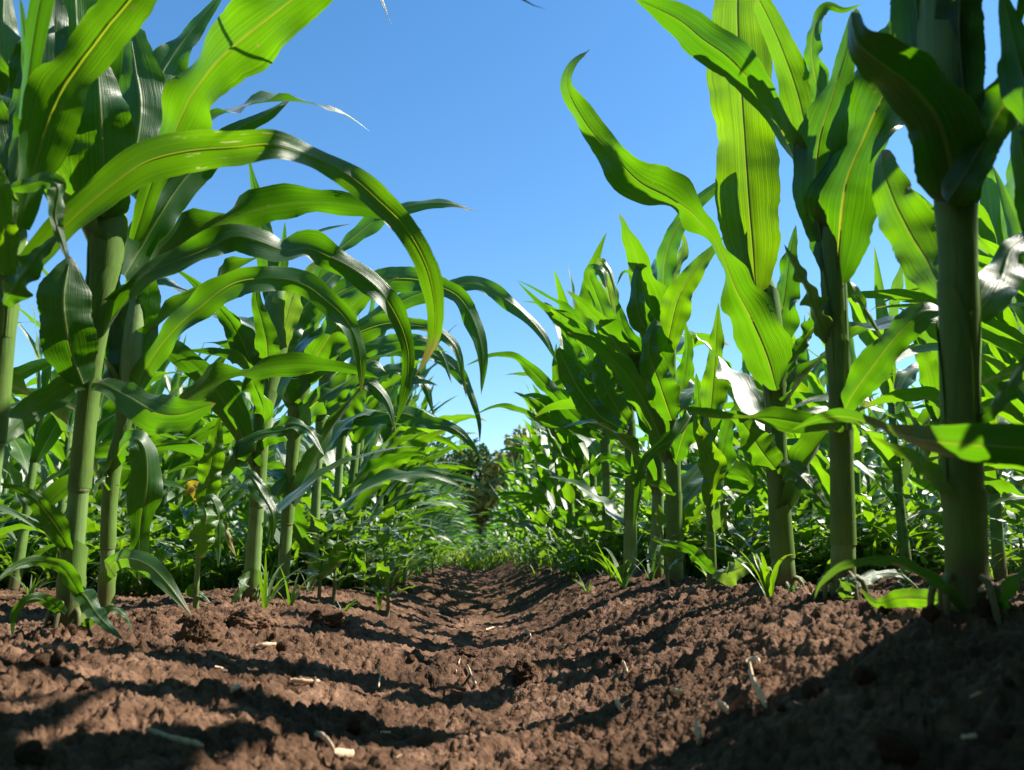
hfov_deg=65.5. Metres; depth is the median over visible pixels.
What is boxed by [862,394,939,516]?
corn plant
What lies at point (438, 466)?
corn plant
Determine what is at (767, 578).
grass seedling
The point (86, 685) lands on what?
soil clod
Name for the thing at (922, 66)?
corn plant
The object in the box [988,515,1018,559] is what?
broadleaf weed
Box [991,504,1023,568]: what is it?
broadleaf weed
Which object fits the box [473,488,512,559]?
corn plant
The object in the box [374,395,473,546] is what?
corn plant
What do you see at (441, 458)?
tree
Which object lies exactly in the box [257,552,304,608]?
grass seedling
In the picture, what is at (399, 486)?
corn plant
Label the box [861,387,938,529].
corn plant
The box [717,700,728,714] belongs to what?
straw piece
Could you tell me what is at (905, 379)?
corn plant
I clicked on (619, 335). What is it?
corn plant
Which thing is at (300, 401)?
corn plant
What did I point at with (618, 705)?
straw piece
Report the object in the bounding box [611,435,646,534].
corn plant
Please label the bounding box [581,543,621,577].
grass seedling
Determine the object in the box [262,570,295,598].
grass seedling
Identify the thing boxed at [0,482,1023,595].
ground weeds
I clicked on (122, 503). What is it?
corn plant
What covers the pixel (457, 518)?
corn plant
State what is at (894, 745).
soil clod
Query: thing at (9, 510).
corn plant
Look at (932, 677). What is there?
ground
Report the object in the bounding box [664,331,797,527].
corn plant
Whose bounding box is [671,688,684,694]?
straw piece
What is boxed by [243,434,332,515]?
corn plant
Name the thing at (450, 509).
corn plant
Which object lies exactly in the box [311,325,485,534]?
corn plant
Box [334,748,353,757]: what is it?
straw piece
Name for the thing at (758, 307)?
corn plant
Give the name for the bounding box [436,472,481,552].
corn plant
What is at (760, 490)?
corn plant
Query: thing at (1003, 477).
corn plant
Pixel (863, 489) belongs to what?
corn plant
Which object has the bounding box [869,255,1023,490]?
corn plant
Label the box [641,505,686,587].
broadleaf weed
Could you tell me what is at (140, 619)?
soil clod
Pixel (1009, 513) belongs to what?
corn plant
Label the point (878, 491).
corn plant
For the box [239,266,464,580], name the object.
corn plant
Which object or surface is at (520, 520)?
corn plant
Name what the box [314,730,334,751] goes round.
straw piece
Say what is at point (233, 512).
corn plant
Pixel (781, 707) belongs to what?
soil clod
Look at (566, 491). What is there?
corn plant
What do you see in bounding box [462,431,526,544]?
tree
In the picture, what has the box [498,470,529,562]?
corn plant
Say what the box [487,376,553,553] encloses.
corn plant
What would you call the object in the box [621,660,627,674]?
straw piece
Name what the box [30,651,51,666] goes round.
soil clod
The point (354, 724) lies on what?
soil clod
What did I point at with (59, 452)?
corn plant
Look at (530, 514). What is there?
corn plant
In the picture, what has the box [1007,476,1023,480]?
corn plant
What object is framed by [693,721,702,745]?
straw piece
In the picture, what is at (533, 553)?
broadleaf weed
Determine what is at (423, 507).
corn plant
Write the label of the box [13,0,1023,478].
sky
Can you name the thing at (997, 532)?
corn plant
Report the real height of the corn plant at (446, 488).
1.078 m
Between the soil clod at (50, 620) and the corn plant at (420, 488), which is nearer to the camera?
the soil clod at (50, 620)
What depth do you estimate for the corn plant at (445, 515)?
5.94 m
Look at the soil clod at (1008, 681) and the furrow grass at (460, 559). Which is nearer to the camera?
the soil clod at (1008, 681)
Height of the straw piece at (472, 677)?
0.013 m
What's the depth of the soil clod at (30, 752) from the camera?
0.40 m
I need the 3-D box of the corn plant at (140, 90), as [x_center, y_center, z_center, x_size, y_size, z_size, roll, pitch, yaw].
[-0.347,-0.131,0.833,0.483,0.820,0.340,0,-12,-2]
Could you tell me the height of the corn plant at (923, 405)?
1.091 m
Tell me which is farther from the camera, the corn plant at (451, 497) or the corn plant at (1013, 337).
the corn plant at (451, 497)
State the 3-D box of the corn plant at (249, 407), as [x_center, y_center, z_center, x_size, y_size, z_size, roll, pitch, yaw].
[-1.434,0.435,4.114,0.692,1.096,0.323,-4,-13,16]
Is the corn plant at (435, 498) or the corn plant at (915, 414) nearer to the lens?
the corn plant at (915, 414)
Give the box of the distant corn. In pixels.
[274,457,1022,550]
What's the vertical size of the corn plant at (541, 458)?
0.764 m
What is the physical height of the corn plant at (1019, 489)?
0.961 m
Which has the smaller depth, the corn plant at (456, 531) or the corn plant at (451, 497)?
the corn plant at (451, 497)
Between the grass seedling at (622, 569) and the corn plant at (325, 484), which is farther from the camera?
the corn plant at (325, 484)
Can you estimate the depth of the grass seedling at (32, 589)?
1.81 m
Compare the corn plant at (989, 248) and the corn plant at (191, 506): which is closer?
the corn plant at (989, 248)
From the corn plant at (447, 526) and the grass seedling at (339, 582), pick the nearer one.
the grass seedling at (339, 582)
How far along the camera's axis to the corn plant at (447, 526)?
7.10 m
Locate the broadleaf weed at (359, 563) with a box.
[346,536,379,591]
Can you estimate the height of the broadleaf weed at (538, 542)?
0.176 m
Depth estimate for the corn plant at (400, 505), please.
3.71 m
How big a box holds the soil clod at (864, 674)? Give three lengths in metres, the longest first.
0.013 x 0.012 x 0.010 m
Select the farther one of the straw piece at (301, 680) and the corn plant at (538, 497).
the corn plant at (538, 497)
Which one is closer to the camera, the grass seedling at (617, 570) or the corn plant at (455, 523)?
the grass seedling at (617, 570)
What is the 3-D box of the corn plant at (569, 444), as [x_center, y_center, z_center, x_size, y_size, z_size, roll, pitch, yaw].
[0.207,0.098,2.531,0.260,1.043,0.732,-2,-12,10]
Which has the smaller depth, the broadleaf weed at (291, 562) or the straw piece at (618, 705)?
the straw piece at (618, 705)
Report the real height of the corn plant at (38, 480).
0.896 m
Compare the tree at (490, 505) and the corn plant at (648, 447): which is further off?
the tree at (490, 505)
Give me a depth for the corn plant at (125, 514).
4.29 m
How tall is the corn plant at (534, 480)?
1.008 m
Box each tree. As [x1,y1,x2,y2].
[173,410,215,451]
[424,432,470,515]
[435,453,478,544]
[442,437,504,541]
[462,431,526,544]
[472,424,525,549]
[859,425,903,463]
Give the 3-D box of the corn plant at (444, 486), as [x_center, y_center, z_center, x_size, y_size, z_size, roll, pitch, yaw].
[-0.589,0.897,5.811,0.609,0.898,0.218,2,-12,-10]
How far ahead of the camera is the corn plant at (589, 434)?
2.17 m
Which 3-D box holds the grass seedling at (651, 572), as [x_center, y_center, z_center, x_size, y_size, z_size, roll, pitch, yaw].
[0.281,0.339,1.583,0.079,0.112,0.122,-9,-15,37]
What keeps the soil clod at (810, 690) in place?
on the ground at (932, 677)
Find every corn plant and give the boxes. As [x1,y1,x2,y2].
[0,0,421,639]
[0,0,543,482]
[0,300,130,591]
[0,322,51,521]
[0,388,75,531]
[0,433,47,516]
[0,443,51,500]
[0,524,45,534]
[2,309,207,586]
[6,397,61,531]
[7,370,218,546]
[11,224,379,615]
[13,362,196,531]
[40,431,126,505]
[44,381,198,582]
[49,336,235,534]
[53,336,272,531]
[121,163,411,604]
[122,425,166,529]
[131,379,233,507]
[132,342,272,523]
[155,199,487,592]
[160,408,273,540]
[161,386,280,535]
[172,377,285,532]
[182,276,556,586]
[184,394,273,504]
[186,441,221,527]
[220,405,283,534]
[228,400,281,533]
[228,404,284,526]
[228,411,322,535]
[236,441,321,523]
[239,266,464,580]
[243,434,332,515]
[267,317,436,540]
[267,349,480,580]
[267,359,452,543]
[276,360,457,545]
[298,443,332,515]
[303,318,488,547]
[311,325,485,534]
[320,391,425,546]
[321,394,459,535]
[330,464,468,526]
[331,401,443,544]
[332,403,473,534]
[343,444,460,549]
[366,385,471,548]
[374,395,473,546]
[374,484,464,557]
[398,495,463,545]
[404,389,478,542]
[410,450,456,552]
[410,459,476,550]
[412,491,467,543]
[413,496,464,545]
[422,464,469,562]
[425,482,468,545]
[428,456,470,565]
[434,463,473,540]
[434,487,467,549]
[435,448,468,528]
[435,485,462,547]
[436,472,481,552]
[437,463,468,544]
[437,484,461,559]
[441,470,474,549]
[443,509,466,538]
[466,280,624,571]
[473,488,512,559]
[481,457,519,555]
[486,393,546,528]
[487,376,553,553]
[489,456,521,545]
[490,486,517,544]
[492,436,539,545]
[493,459,522,542]
[494,511,506,539]
[495,452,525,562]
[495,510,515,551]
[497,439,601,530]
[498,383,548,533]
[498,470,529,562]
[499,470,523,558]
[503,429,624,567]
[507,302,624,556]
[508,389,565,529]
[509,388,588,546]
[510,472,535,562]
[511,487,527,561]
[512,488,530,530]
[514,405,548,563]
[515,476,548,546]
[516,258,728,574]
[519,379,552,537]
[519,423,531,539]
[520,344,589,569]
[520,411,564,567]
[520,425,565,532]
[522,232,606,571]
[545,470,588,517]
[560,0,937,593]
[563,266,739,578]
[568,182,754,581]
[600,437,647,517]
[611,417,664,530]
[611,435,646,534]
[611,440,644,528]
[612,413,735,521]
[612,442,701,509]
[614,441,651,523]
[614,441,665,529]
[616,356,765,532]
[619,449,738,522]
[622,410,700,531]
[636,0,937,599]
[645,411,742,519]
[651,303,765,586]
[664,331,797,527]
[681,438,765,546]
[685,409,760,519]
[700,351,889,533]
[715,380,792,531]
[719,410,865,531]
[737,314,881,546]
[787,247,940,575]
[787,312,923,575]
[787,353,917,533]
[791,0,1023,466]
[792,275,1021,533]
[815,0,1023,626]
[816,392,887,521]
[825,404,914,531]
[847,166,1023,509]
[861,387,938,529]
[861,448,892,493]
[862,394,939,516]
[863,368,1012,535]
[866,344,1023,566]
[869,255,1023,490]
[873,420,931,514]
[873,458,892,527]
[875,397,990,539]
[881,462,939,517]
[889,157,1023,517]
[905,307,1023,580]
[907,412,1016,505]
[909,297,1023,471]
[981,302,1023,384]
[988,472,1022,525]
[1001,470,1023,524]
[1001,471,1023,546]
[1003,470,1023,543]
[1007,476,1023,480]
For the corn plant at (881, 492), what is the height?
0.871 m
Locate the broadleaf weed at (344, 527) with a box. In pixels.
[320,524,346,581]
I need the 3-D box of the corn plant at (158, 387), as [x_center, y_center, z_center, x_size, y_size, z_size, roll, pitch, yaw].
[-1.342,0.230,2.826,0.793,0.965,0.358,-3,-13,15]
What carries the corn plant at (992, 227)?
on the ground at (932, 677)
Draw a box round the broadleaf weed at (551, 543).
[541,527,557,564]
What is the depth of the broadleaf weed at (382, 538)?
1.65 m
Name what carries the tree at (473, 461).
on the ground at (932, 677)
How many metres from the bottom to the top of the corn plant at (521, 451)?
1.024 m
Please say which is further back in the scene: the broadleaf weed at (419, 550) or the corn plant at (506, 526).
the corn plant at (506, 526)
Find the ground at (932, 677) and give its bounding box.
[0,560,1023,769]
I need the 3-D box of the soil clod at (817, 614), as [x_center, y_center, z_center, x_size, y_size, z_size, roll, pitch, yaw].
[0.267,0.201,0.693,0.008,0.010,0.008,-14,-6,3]
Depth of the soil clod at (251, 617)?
1.01 m
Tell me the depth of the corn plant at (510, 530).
7.12 m
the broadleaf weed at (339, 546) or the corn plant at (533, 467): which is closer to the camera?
the broadleaf weed at (339, 546)
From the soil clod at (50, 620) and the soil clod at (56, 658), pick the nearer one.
the soil clod at (56, 658)
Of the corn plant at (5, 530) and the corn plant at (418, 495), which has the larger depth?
the corn plant at (418, 495)
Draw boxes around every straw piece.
[145,727,202,746]
[230,683,245,692]
[256,642,276,647]
[290,678,320,683]
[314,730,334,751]
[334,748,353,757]
[377,667,380,687]
[446,683,465,690]
[467,664,476,685]
[523,628,530,637]
[615,698,622,710]
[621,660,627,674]
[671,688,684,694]
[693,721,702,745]
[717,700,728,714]
[742,632,768,644]
[746,655,759,665]
[748,661,766,707]
[961,733,976,738]
[970,691,981,697]
[978,583,985,591]
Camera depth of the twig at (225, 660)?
0.74 m
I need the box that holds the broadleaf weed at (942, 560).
[932,533,992,580]
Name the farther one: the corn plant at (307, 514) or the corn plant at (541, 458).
the corn plant at (307, 514)
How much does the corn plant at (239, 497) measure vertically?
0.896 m
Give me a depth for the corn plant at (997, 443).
0.51 m
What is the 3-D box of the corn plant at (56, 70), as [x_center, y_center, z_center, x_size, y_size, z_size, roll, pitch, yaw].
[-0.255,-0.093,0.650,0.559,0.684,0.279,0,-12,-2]
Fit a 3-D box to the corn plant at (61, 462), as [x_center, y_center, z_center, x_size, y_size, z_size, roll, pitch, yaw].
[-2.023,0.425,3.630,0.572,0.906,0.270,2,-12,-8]
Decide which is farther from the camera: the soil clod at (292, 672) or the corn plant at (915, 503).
the corn plant at (915, 503)
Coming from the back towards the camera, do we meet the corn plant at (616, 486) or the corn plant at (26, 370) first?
the corn plant at (616, 486)
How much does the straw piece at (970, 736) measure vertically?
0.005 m
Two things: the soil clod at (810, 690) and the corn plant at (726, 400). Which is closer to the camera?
the soil clod at (810, 690)
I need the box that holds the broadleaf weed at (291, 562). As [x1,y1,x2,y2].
[273,555,300,582]
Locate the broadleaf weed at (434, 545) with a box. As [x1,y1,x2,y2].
[426,542,445,572]
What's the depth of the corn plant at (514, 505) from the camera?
6.16 m
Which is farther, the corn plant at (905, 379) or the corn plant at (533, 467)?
the corn plant at (533, 467)
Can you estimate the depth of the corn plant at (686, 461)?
4.08 m
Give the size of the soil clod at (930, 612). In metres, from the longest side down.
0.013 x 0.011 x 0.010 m
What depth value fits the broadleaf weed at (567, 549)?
2.21 m
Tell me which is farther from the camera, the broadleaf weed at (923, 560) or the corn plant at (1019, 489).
the corn plant at (1019, 489)
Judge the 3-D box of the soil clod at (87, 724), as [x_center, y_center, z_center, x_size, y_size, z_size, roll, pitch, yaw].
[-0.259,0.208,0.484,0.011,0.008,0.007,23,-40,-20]
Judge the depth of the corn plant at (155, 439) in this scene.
2.49 m
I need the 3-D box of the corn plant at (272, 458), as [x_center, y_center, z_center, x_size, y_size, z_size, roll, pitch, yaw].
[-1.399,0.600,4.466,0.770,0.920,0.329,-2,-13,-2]
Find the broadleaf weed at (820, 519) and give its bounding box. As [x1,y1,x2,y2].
[802,465,867,539]
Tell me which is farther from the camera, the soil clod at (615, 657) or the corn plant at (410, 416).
the corn plant at (410, 416)
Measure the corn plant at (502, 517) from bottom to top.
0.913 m
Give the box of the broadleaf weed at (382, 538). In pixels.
[352,526,416,616]
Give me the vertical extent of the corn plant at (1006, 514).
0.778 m
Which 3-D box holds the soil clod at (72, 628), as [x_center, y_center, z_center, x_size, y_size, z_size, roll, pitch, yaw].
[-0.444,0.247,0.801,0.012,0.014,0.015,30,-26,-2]
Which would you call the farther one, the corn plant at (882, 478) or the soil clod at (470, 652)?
the corn plant at (882, 478)
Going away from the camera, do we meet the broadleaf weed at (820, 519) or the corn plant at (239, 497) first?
the broadleaf weed at (820, 519)
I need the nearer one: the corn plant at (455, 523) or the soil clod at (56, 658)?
the soil clod at (56, 658)
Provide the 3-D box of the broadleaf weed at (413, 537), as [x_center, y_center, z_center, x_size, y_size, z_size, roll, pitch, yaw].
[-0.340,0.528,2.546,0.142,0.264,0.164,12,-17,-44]
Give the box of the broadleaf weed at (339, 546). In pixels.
[297,520,365,601]
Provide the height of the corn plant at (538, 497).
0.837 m
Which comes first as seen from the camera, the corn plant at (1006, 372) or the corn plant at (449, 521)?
the corn plant at (1006, 372)
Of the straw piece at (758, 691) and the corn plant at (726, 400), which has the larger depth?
the corn plant at (726, 400)
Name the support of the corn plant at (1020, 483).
on the ground at (932, 677)
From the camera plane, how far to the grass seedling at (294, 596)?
1.45 m
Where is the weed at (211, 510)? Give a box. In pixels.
[185,417,235,608]
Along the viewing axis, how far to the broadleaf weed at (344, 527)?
2.22 m
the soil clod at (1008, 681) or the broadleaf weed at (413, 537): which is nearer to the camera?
the soil clod at (1008, 681)
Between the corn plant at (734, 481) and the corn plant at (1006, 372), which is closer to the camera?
the corn plant at (1006, 372)
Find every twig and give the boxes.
[209,649,236,666]
[434,593,468,622]
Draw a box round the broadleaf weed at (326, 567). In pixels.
[298,513,348,598]
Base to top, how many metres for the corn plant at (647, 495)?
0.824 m
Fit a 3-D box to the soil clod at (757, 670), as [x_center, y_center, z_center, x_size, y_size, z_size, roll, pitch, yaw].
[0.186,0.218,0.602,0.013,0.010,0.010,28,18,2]
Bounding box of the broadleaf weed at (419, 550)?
[414,548,426,566]
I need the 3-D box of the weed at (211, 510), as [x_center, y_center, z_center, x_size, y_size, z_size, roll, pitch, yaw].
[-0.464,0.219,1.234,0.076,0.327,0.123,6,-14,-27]
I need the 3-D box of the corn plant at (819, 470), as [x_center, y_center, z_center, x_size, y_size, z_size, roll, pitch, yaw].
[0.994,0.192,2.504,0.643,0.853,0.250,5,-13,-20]
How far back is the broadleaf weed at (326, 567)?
1.66 m
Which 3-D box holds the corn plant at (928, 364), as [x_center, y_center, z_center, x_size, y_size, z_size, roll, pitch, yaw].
[1.022,0.062,1.922,0.624,0.847,0.270,4,-13,-17]
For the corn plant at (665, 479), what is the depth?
4.44 m
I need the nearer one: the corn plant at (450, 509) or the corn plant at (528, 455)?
the corn plant at (528, 455)
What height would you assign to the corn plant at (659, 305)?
0.743 m
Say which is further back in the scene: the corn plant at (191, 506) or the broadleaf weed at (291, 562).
the corn plant at (191, 506)
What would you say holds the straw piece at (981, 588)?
on the ground at (932, 677)
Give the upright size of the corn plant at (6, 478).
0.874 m
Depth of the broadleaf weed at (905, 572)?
1.83 m
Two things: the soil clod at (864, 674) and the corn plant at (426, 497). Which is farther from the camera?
the corn plant at (426, 497)
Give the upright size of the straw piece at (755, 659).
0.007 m
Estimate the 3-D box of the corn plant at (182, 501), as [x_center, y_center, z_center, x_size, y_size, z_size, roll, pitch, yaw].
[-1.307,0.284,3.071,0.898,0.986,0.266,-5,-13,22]
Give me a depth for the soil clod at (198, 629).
0.86 m
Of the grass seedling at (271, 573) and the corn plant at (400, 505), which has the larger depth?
the corn plant at (400, 505)
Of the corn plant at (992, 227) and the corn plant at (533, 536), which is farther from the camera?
the corn plant at (533, 536)
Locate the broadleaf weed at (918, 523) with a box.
[910,520,932,557]
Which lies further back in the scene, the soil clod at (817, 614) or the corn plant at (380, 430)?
the corn plant at (380, 430)
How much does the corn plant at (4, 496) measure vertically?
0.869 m
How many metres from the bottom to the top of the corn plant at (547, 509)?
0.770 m
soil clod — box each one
[13,739,45,765]
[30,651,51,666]
[45,616,53,627]
[49,649,63,667]
[63,623,77,635]
[76,720,94,730]
[79,681,90,688]
[136,617,143,622]
[178,614,220,644]
[181,614,189,620]
[225,605,277,630]
[270,632,276,638]
[276,640,287,651]
[288,668,296,677]
[306,607,346,628]
[348,714,360,733]
[407,654,414,662]
[454,646,480,657]
[513,658,536,681]
[610,652,623,662]
[637,616,649,623]
[752,666,762,675]
[776,703,786,711]
[801,681,823,699]
[814,611,821,617]
[853,664,875,684]
[873,728,920,763]
[879,606,893,614]
[922,604,940,620]
[1001,674,1014,687]
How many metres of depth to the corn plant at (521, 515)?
5.39 m
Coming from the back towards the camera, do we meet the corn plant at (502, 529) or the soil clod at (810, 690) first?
the corn plant at (502, 529)
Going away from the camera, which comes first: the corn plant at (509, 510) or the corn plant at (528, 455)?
the corn plant at (528, 455)
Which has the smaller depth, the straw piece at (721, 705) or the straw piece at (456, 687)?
the straw piece at (721, 705)
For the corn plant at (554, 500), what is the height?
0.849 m
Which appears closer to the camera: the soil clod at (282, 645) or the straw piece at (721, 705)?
the straw piece at (721, 705)
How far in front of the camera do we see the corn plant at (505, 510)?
6.62 m
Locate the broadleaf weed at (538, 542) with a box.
[532,534,548,557]
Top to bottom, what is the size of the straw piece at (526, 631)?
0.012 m
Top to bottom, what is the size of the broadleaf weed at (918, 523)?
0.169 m
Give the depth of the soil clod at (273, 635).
0.93 m
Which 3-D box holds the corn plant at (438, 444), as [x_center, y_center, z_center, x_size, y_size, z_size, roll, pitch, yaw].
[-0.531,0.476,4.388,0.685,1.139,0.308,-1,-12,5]
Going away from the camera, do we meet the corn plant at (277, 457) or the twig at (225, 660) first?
the twig at (225, 660)
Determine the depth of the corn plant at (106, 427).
2.36 m
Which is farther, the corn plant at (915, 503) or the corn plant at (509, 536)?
the corn plant at (509, 536)
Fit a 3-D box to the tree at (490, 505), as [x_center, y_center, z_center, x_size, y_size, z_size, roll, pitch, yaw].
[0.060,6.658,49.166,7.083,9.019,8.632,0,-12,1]
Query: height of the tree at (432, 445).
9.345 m
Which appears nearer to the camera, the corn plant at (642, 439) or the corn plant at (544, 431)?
the corn plant at (544, 431)
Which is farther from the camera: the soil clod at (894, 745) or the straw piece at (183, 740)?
the straw piece at (183, 740)
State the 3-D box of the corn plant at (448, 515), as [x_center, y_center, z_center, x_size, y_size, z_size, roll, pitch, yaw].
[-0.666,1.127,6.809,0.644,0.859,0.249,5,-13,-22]
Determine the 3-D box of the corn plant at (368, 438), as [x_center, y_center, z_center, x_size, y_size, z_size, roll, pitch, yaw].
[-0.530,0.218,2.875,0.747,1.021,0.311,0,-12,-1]
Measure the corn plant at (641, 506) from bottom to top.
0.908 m
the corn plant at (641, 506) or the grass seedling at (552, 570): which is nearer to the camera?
the grass seedling at (552, 570)
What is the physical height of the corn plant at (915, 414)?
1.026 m
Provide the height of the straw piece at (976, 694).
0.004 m
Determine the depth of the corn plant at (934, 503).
4.75 m
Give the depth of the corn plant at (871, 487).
3.75 m
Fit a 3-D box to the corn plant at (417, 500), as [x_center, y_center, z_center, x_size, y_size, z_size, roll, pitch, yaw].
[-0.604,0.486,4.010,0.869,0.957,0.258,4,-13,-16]
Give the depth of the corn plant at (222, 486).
3.20 m
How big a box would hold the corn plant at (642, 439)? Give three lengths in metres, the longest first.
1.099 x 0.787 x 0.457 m
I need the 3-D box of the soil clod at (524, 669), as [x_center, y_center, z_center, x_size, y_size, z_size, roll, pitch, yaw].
[0.014,0.327,0.907,0.025,0.030,0.034,-13,-20,29]
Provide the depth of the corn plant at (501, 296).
2.00 m
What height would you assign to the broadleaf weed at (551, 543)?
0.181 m
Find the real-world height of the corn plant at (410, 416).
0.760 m
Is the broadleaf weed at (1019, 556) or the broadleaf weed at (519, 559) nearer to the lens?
the broadleaf weed at (1019, 556)
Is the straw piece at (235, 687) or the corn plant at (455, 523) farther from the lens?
the corn plant at (455, 523)
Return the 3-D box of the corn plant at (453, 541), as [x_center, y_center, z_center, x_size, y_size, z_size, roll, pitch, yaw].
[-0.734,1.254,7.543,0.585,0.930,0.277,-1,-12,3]
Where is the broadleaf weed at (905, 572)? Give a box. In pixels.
[897,561,914,588]
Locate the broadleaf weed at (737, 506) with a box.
[716,497,766,582]
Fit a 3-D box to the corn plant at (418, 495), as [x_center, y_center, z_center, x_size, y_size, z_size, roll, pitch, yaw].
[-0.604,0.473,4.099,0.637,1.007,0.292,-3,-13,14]
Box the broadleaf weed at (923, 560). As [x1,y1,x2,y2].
[911,548,939,568]
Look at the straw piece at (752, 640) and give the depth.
0.67 m
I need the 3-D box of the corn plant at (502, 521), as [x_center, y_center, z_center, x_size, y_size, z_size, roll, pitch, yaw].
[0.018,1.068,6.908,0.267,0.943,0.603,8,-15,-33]
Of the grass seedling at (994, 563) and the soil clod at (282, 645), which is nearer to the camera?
the soil clod at (282, 645)
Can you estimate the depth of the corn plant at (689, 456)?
3.54 m
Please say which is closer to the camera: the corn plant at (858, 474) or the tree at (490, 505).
the corn plant at (858, 474)
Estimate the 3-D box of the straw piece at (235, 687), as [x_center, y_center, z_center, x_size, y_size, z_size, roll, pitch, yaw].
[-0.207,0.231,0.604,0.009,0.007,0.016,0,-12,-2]
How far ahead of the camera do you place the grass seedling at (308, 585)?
1.84 m
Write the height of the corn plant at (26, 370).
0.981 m
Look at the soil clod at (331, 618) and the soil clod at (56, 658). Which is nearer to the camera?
the soil clod at (56, 658)
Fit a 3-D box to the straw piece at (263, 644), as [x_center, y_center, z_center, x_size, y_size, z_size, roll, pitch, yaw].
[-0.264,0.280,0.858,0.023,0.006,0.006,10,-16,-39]
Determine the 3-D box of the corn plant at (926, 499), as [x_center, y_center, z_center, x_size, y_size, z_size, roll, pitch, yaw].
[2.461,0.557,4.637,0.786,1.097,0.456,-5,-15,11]
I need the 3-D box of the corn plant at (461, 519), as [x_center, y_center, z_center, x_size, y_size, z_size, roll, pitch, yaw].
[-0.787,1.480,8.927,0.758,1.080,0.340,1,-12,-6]
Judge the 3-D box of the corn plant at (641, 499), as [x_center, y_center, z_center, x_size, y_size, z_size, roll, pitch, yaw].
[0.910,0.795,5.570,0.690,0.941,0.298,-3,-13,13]
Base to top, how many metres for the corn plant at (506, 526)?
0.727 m
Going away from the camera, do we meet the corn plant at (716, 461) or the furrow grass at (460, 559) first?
the corn plant at (716, 461)
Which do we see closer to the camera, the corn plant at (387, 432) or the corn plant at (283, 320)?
the corn plant at (283, 320)
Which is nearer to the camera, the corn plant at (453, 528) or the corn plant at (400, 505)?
the corn plant at (400, 505)
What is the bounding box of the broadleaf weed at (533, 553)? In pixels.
[523,540,535,569]
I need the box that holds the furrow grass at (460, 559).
[444,542,516,570]
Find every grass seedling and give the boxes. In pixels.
[14,572,54,594]
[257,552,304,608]
[261,557,296,586]
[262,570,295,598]
[274,567,316,605]
[302,570,318,591]
[317,558,351,589]
[328,596,366,611]
[375,586,390,609]
[546,560,559,572]
[572,579,591,591]
[580,526,652,588]
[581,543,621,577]
[619,560,635,587]
[630,545,663,580]
[702,532,793,597]
[989,553,1003,571]
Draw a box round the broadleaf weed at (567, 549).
[555,538,575,580]
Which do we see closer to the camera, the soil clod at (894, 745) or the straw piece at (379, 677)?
the soil clod at (894, 745)
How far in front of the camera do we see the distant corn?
12.14 m
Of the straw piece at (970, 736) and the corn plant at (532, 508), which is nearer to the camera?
the straw piece at (970, 736)
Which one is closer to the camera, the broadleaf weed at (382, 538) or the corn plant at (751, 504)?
the broadleaf weed at (382, 538)
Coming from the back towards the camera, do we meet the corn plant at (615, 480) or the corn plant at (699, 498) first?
the corn plant at (615, 480)
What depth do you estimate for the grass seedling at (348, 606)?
1.44 m
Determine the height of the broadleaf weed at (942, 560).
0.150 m
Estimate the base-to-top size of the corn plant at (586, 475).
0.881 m
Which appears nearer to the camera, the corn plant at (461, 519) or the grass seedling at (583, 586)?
the grass seedling at (583, 586)
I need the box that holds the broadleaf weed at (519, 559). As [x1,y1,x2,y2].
[514,553,522,570]
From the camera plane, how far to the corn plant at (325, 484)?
2.68 m
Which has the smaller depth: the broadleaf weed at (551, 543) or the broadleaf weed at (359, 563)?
the broadleaf weed at (359, 563)
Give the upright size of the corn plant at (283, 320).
0.818 m
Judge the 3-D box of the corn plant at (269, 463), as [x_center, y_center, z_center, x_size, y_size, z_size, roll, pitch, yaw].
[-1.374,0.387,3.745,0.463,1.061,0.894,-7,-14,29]
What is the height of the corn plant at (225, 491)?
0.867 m
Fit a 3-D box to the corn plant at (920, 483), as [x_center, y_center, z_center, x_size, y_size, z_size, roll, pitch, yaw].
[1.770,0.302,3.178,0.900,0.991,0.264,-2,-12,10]
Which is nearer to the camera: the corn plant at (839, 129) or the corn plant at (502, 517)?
the corn plant at (839, 129)
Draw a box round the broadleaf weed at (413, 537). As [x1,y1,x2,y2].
[384,509,435,586]
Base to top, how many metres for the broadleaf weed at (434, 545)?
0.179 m
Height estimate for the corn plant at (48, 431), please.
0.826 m
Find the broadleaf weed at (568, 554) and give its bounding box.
[554,527,580,574]
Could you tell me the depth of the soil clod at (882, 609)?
0.63 m
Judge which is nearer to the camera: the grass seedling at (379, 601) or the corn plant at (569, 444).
the grass seedling at (379, 601)
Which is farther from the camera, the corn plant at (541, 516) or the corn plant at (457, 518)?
the corn plant at (457, 518)
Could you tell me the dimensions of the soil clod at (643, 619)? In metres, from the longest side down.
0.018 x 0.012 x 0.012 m
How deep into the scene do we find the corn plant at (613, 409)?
1.85 m
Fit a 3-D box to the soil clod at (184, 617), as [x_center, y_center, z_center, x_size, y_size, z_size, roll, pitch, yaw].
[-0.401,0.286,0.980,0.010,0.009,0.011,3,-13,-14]
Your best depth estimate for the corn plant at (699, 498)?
3.85 m
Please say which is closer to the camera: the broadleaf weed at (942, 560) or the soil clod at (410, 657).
the soil clod at (410, 657)
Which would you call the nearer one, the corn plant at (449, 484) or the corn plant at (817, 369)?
the corn plant at (817, 369)
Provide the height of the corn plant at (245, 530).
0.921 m
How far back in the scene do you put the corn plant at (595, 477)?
2.33 m
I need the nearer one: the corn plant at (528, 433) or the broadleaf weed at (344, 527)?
the broadleaf weed at (344, 527)
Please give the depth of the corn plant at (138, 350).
1.12 m

